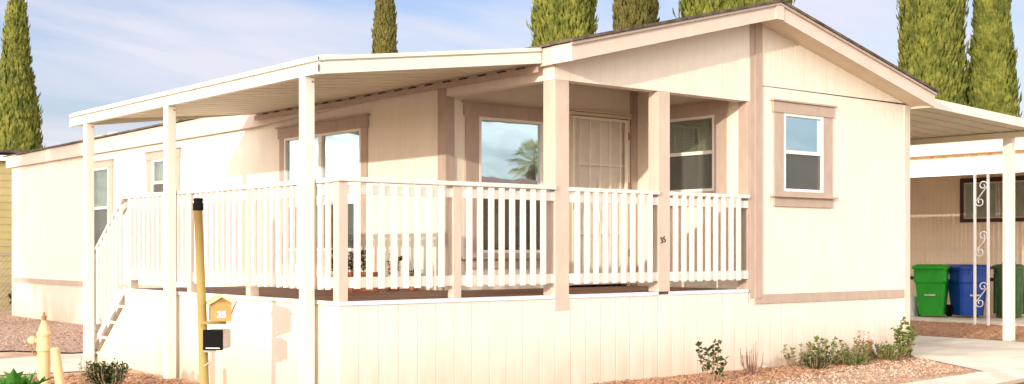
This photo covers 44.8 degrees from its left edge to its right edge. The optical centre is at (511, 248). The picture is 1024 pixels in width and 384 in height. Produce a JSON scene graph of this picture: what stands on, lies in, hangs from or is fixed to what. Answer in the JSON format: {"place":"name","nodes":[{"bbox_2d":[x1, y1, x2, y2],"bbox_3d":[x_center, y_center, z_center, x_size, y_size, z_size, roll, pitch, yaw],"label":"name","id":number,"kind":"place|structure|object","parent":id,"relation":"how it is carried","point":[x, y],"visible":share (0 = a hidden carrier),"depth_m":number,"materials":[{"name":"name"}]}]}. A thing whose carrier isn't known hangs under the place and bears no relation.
{"place":"outdoors","nodes":[
{"label":"outdoors","id":0,"kind":"place"},
{"bbox_2d":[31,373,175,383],"bbox_3d":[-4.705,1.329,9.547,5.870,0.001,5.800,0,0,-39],"label":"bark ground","id":1,"kind":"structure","parent":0,"point":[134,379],"depth_m":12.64,"materials":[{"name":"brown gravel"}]},
{"bbox_2d":[0,368,50,383],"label":"leafy vegetable","id":2,"kind":"object","parent":1,"relation":"on","point":[13,377],"visible":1,"depth_m":8.97,"materials":[{"name":"green plant"}]},
{"bbox_2d":[27,312,51,383],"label":"fire hydrant","id":3,"kind":"object","parent":1,"relation":"on","point":[42,340],"visible":0.96,"depth_m":10.46,"materials":[{"name":"metal"}]},
{"bbox_2d":[50,347,64,383],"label":"bollard","id":4,"kind":"object","parent":1,"relation":"on","point":[57,365],"visible":1,"depth_m":10.28,"materials":[{"name":"paint"}]},
{"bbox_2d":[77,350,91,383],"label":"dry sprig","id":5,"kind":"object","parent":1,"relation":"on","point":[81,367],"visible":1,"depth_m":11.68,"materials":[{"name":"brown plant"}]},
{"bbox_2d":[84,357,128,383],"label":"shrub","id":6,"kind":"object","parent":1,"relation":"on","point":[99,373],"visible":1,"depth_m":11.66,"materials":[{"name":"green plant"}]},
{"bbox_2d":[22,372,198,383],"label":"foreground bark","id":7,"kind":"object","parent":1,"relation":"on","point":[128,379],"visible":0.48,"depth_m":12.46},
{"bbox_2d":[193,198,208,383],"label":"mail pole","id":8,"kind":"object","parent":1,"relation":"on","point":[200,282],"visible":0.99,"depth_m":10.44,"materials":[{"name":"yellow"}]},
{"bbox_2d":[203,329,230,366],"bbox_3d":[-2.496,0.833,10.486,0.198,0.315,0.230,0,0,6],"label":"metal mailbox","id":9,"kind":"object","parent":8,"relation":"attached to","point":[214,340],"visible":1,"depth_m":10.38,"materials":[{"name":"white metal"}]},
{"bbox_2d":[203,330,222,349],"bbox_3d":[-2.496,0.761,10.381,0.174,0.172,0.017,0,0,6],"label":"door","id":10,"kind":"structure","parent":9,"relation":"in","point":[211,338],"depth_m":10.37,"materials":[{"name":"black plastic"}]},
{"bbox_2d":[201,294,236,324],"bbox_3d":[-2.476,0.509,10.485,0.289,0.252,0.340,0,0,-18],"label":"wooden mailbox","id":11,"kind":"object","parent":8,"relation":"attached to","point":[220,309],"visible":1,"depth_m":10.35,"materials":[{"name":"wood"}]},
{"bbox_2d":[387,254,401,274],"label":"potted plant","id":12,"kind":"object","parent":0,"point":[399,259],"visible":0.23,"depth_m":13.55,"materials":[{"name":"green plant"}]},
{"bbox_2d":[0,310,1020,383],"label":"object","id":13,"kind":"structure","parent":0,"point":[10,354],"depth_m":13.42,"materials":[{"name":"brown gravel"}]},
{"bbox_2d":[5,292,11,303],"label":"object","id":14,"kind":"object","parent":13,"relation":"on","point":[10,296],"visible":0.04,"depth_m":25.64,"materials":[{"name":"green plant"}]},
{"bbox_2d":[0,149,35,309],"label":"yellow house","id":15,"kind":"structure","parent":13,"relation":"on","point":[5,210],"depth_m":27.10,"materials":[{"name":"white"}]},
{"bbox_2d":[0,0,45,150],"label":"cypress tree","id":16,"kind":"object","parent":13,"relation":"on","point":[20,123],"visible":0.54,"depth_m":44.23,"materials":[{"name":"green plant"}]},
{"bbox_2d":[0,314,106,352],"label":"gravel yard","id":17,"kind":"structure","parent":13,"relation":"on","point":[20,346],"depth_m":18.86,"materials":[{"name":"brown gravel"}]},
{"bbox_2d":[0,254,11,311],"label":"chain link fence","id":18,"kind":"object","parent":17,"relation":"on","point":[6,255],"visible":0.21,"depth_m":25.73,"materials":[{"name":"grey metal"}]},
{"bbox_2d":[0,353,130,374],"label":"walkway","id":19,"kind":"structure","parent":13,"relation":"on","point":[70,363],"depth_m":14.24,"materials":[{"name":"concrete"}]},
{"bbox_2d":[69,47,541,383],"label":"patio awning","id":20,"kind":"object","parent":13,"relation":"on","point":[305,85],"visible":0.94,"depth_m":12.57,"materials":[{"name":"white metal"}]},
{"bbox_2d":[94,176,749,383],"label":"porch deck","id":21,"kind":"structure","parent":13,"relation":"on","point":[454,334],"depth_m":11.80,"materials":[{"name":"wood"}]},
{"bbox_2d":[330,238,332,290],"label":"potted plant","id":22,"kind":"object","parent":21,"relation":"on","point":[331,263],"visible":0.16,"depth_m":13.30,"materials":[{"name":"green plant"}]},
{"bbox_2d":[348,250,378,291],"bbox_3d":[-1.605,0.207,13.008,0.416,0.475,0.219,0,0,-39],"label":"potted plant","id":23,"kind":"object","parent":21,"relation":"on","point":[351,268],"visible":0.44,"depth_m":12.95,"materials":[{"name":"green plant"}]},
{"bbox_2d":[385,263,398,290],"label":"potted plant","id":24,"kind":"object","parent":21,"relation":"on","point":[389,288],"visible":0.22,"depth_m":13.27,"materials":[{"name":"ceramic"}]},
{"bbox_2d":[409,270,417,289],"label":"potted plant","id":25,"kind":"object","parent":21,"relation":"on","point":[412,274],"visible":0.3,"depth_m":13.45,"materials":[{"name":"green plant"}]},
{"bbox_2d":[3,0,938,367],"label":"mobile home","id":26,"kind":"object","parent":13,"relation":"on","point":[793,122],"visible":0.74,"depth_m":14.37,"materials":[{"name":"beige"}]},
{"bbox_2d":[82,158,113,253],"bbox_3d":[-6.923,-0.645,20.926,0.155,1.680,1.270,0,0,-39],"label":"window","id":27,"kind":"structure","parent":26,"relation":"in","point":[103,168],"depth_m":20.97,"materials":[{"name":"white plastic"}]},
{"bbox_2d":[143,147,181,192],"bbox_3d":[-5.298,-0.658,18.929,0.155,1.705,1.320,0,0,-39],"label":"window","id":28,"kind":"structure","parent":26,"relation":"in","point":[151,157],"depth_m":19.19,"materials":[{"name":"white plastic"}]},
{"bbox_2d":[275,113,369,264],"bbox_3d":[-2.328,-0.688,15.279,0.155,1.765,2.210,0,0,-39],"label":"window","id":29,"kind":"structure","parent":26,"relation":"in","point":[341,143],"depth_m":15.03,"materials":[{"name":"clear glass"}]},
{"bbox_2d":[461,100,542,268],"bbox_3d":[-0.016,-0.692,13.837,1.400,1.815,0.155,0,0,-39],"label":"window","id":30,"kind":"structure","parent":26,"relation":"in","point":[504,142],"depth_m":13.78,"materials":[{"name":"clear glass"}]},
{"bbox_2d":[569,108,632,285],"bbox_3d":[1.030,-0.596,14.658,1.020,2.042,0.173,0,0,-39],"label":"door","id":31,"kind":"structure","parent":26,"relation":"in","point":[599,148],"depth_m":14.70,"materials":[{"name":"beige wood"}]},
{"bbox_2d":[670,100,727,207],"bbox_3d":[2.064,-1.085,14.399,0.155,1.200,1.240,0,0,-39],"label":"window","id":32,"kind":"structure","parent":26,"relation":"in","point":[698,130],"depth_m":14.34,"materials":[{"name":"white plastic"}]},
{"bbox_2d":[770,98,838,207],"bbox_3d":[3.336,-1.080,14.297,1.180,1.200,0.155,0,0,-39],"label":"window","id":33,"kind":"structure","parent":26,"relation":"in","point":[802,131],"depth_m":14.31,"materials":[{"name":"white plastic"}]},
{"bbox_2d":[526,0,598,45],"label":"cypress tree","id":34,"kind":"object","parent":13,"relation":"on","point":[554,20],"visible":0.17,"depth_m":44.08,"materials":[{"name":"green plant"}]},
{"bbox_2d":[672,0,738,17],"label":"cypress tree","id":35,"kind":"object","parent":13,"relation":"on","point":[690,7],"visible":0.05,"depth_m":43.88,"materials":[{"name":"green plant"}]},
{"bbox_2d":[593,355,914,383],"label":"planting bed","id":36,"kind":"object","parent":13,"relation":"on","point":[768,376],"visible":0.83,"depth_m":12.92,"materials":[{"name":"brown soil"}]},
{"bbox_2d":[695,338,728,380],"bbox_3d":[2.020,1.118,12.415,0.254,0.460,0.379,0,0,-39],"label":"camellia sapling","id":37,"kind":"object","parent":36,"relation":"on","point":[715,359],"visible":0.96,"depth_m":12.41,"materials":[{"name":"green plant"}]},
{"bbox_2d":[740,344,763,374],"bbox_3d":[2.511,1.163,13.058,0.188,0.374,0.204,0,0,37],"label":"bare twig shrub","id":38,"kind":"object","parent":36,"relation":"on","point":[751,369],"visible":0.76,"depth_m":13.07,"materials":[{"name":"brown plant"}]},
{"bbox_2d":[781,342,814,366],"bbox_3d":[3.198,1.198,13.980,0.373,0.303,0.364,0,0,0],"label":"rose bush","id":39,"kind":"object","parent":36,"relation":"on","point":[792,352],"visible":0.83,"depth_m":13.97,"materials":[{"name":"green plant"}]},
{"bbox_2d":[798,353,833,368],"bbox_3d":[3.346,1.246,13.734,0.384,0.208,0.393,0,0,-7],"label":"bush","id":40,"kind":"object","parent":36,"relation":"on","point":[814,362],"visible":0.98,"depth_m":13.66,"materials":[{"name":"green plant"}]},
{"bbox_2d":[806,335,847,364],"bbox_3d":[3.570,1.169,14.102,0.449,0.362,0.368,0,0,7],"label":"rose bush","id":41,"kind":"object","parent":36,"relation":"on","point":[822,351],"visible":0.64,"depth_m":14.09,"materials":[{"name":"green plant"}]},
{"bbox_2d":[835,351,871,365],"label":"bush","id":42,"kind":"object","parent":36,"relation":"on","point":[846,359],"visible":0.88,"depth_m":14.11,"materials":[{"name":"green plant"}]},
{"bbox_2d":[746,356,962,383],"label":"border pebbles","id":43,"kind":"object","parent":36,"relation":"on","point":[872,378],"visible":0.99,"depth_m":13.19,"materials":[{"name":"brown gravel"}]},
{"bbox_2d":[738,358,975,383],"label":"bark crumbs","id":44,"kind":"object","parent":36,"relation":"on","point":[875,378],"visible":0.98,"depth_m":13.15,"materials":[{"name":"brown gravel"}]},
{"bbox_2d":[840,335,873,359],"bbox_3d":[4.031,1.174,14.572,0.410,0.352,0.400,0,0,23],"label":"rose bush","id":45,"kind":"object","parent":36,"relation":"on","point":[867,349],"visible":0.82,"depth_m":14.49,"materials":[{"name":"green plant"}]},
{"bbox_2d":[860,340,909,360],"bbox_3d":[4.450,1.217,14.820,0.521,0.267,0.508,0,0,41],"label":"bush","id":46,"kind":"object","parent":36,"relation":"on","point":[887,352],"visible":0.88,"depth_m":14.74,"materials":[{"name":"green plant"}]},
{"bbox_2d":[890,316,917,357],"bbox_3d":[4.762,1.081,15.087,0.301,0.533,0.246,0,0,2],"label":"climbing shrub","id":47,"kind":"object","parent":36,"relation":"on","point":[907,337],"visible":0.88,"depth_m":15.06,"materials":[{"name":"green plant"}]},
{"bbox_2d":[734,0,794,6],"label":"cypress tree","id":48,"kind":"object","parent":13,"relation":"on","point":[744,2],"visible":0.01,"depth_m":43.31,"materials":[{"name":"green plant"}]},
{"bbox_2d":[910,137,1023,315],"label":"neighbour home","id":49,"kind":"object","parent":13,"relation":"on","point":[941,219],"visible":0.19,"depth_m":25.27,"materials":[{"name":"brown"}]},
{"bbox_2d":[910,153,1023,177],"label":"neighbour awning","id":50,"kind":"object","parent":49,"relation":"attached to","point":[976,165],"visible":0.2,"depth_m":22.00,"materials":[{"name":"white metal"}]},
{"bbox_2d":[960,176,1023,221],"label":"window","id":51,"kind":"structure","parent":49,"relation":"in","point":[996,183],"depth_m":24.80,"materials":[{"name":"brown"}]},
{"bbox_2d":[910,321,1023,341],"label":"ground strip","id":52,"kind":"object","parent":13,"relation":"on","point":[992,328],"depth_m":20.14,"materials":[{"name":"brown gravel"}]},
{"bbox_2d":[910,99,1023,340],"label":"carport awning","id":53,"kind":"object","parent":52,"relation":"on","point":[941,121],"visible":0.16,"depth_m":17.91,"materials":[{"name":"white metal"}]},
{"bbox_2d":[910,320,1023,340],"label":"strip bark","id":54,"kind":"object","parent":52,"relation":"on","point":[944,331],"visible":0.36,"depth_m":20.07,"materials":[{"name":"brown wood"}]},
{"bbox_2d":[973,174,989,325],"bbox_3d":[8.131,0.022,21.535,0.035,2.625,0.286,0,0,-39],"label":"scroll post","id":55,"kind":"object","parent":52,"relation":"on","point":[975,250],"visible":1,"depth_m":21.53,"materials":[{"name":"white metal"}]},
{"bbox_2d":[0,0,1023,148],"label":"sky","id":56,"kind":"structure","parent":0,"point":[88,54],"materials":[{"name":"blue"}]},
{"bbox_2d":[910,296,916,315],"bbox_3d":[7.793,1.117,24.361,0.320,0.395,0.315,0,0,-39],"label":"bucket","id":57,"kind":"object","parent":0,"point":[913,305],"visible":0.33,"depth_m":24.23,"materials":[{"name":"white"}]},
{"bbox_2d":[910,335,1023,370],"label":"driveway","id":58,"kind":"structure","parent":0,"point":[982,354],"depth_m":16.07,"materials":[{"name":"concrete"}]},
{"bbox_2d":[910,314,1023,325],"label":"neighbour driveway","id":59,"kind":"structure","parent":0,"point":[995,320],"depth_m":23.13,"materials":[{"name":"concrete"}]},
{"bbox_2d":[912,264,949,316],"bbox_3d":[8.145,0.807,24.083,0.669,1.012,0.848,0,0,27],"label":"wheelie bin","id":60,"kind":"object","parent":59,"relation":"on","point":[931,281],"visible":0.96,"depth_m":23.79,"materials":[{"name":"green plastic"}]},
{"bbox_2d":[946,264,991,316],"bbox_3d":[8.755,0.807,23.951,0.669,1.012,0.848,0,0,-5],"label":"wheelie bin","id":61,"kind":"object","parent":59,"relation":"on","point":[960,289],"visible":0.76,"depth_m":23.65,"materials":[{"name":"blue plastic"}]},
{"bbox_2d":[992,262,1023,316],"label":"garbage can","id":62,"kind":"object","parent":59,"relation":"on","point":[998,291],"visible":0.69,"depth_m":23.51,"materials":[{"name":"green plastic"}]},
{"bbox_2d":[999,378,1023,383],"bbox_3d":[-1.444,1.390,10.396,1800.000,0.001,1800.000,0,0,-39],"label":"ground","id":63,"kind":"structure","parent":0,"point":[1015,381],"depth_m":12.98,"materials":[{"name":"concrete"}]},
{"bbox_2d":[371,0,397,53],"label":"cypress tree","id":64,"kind":"object","parent":63,"relation":"on","point":[384,31],"visible":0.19,"depth_m":59.57,"materials":[{"name":"green plant"}]},
{"bbox_2d":[612,0,659,29],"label":"cypress tree","id":65,"kind":"object","parent":63,"relation":"on","point":[629,13],"visible":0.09,"depth_m":54.18,"materials":[{"name":"green plant"}]},
{"bbox_2d":[896,0,970,105],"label":"cypress tree","id":66,"kind":"object","parent":63,"relation":"on","point":[930,40],"visible":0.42,"depth_m":44.06,"materials":[{"name":"green plant"}]},
{"bbox_2d":[965,0,1022,116],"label":"cypress tree","id":67,"kind":"object","parent":63,"relation":"on","point":[992,79],"visible":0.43,"depth_m":44.39,"materials":[{"name":"green plant"}]},
{"label":"street","id":68,"kind":"structure","parent":0,"visible":0},
{"bbox_2d":[901,364,1023,383],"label":"kerb","id":69,"kind":"structure","parent":68,"relation":"on","point":[1004,374],"depth_m":12.95,"materials":[{"name":"concrete"}]}
]}

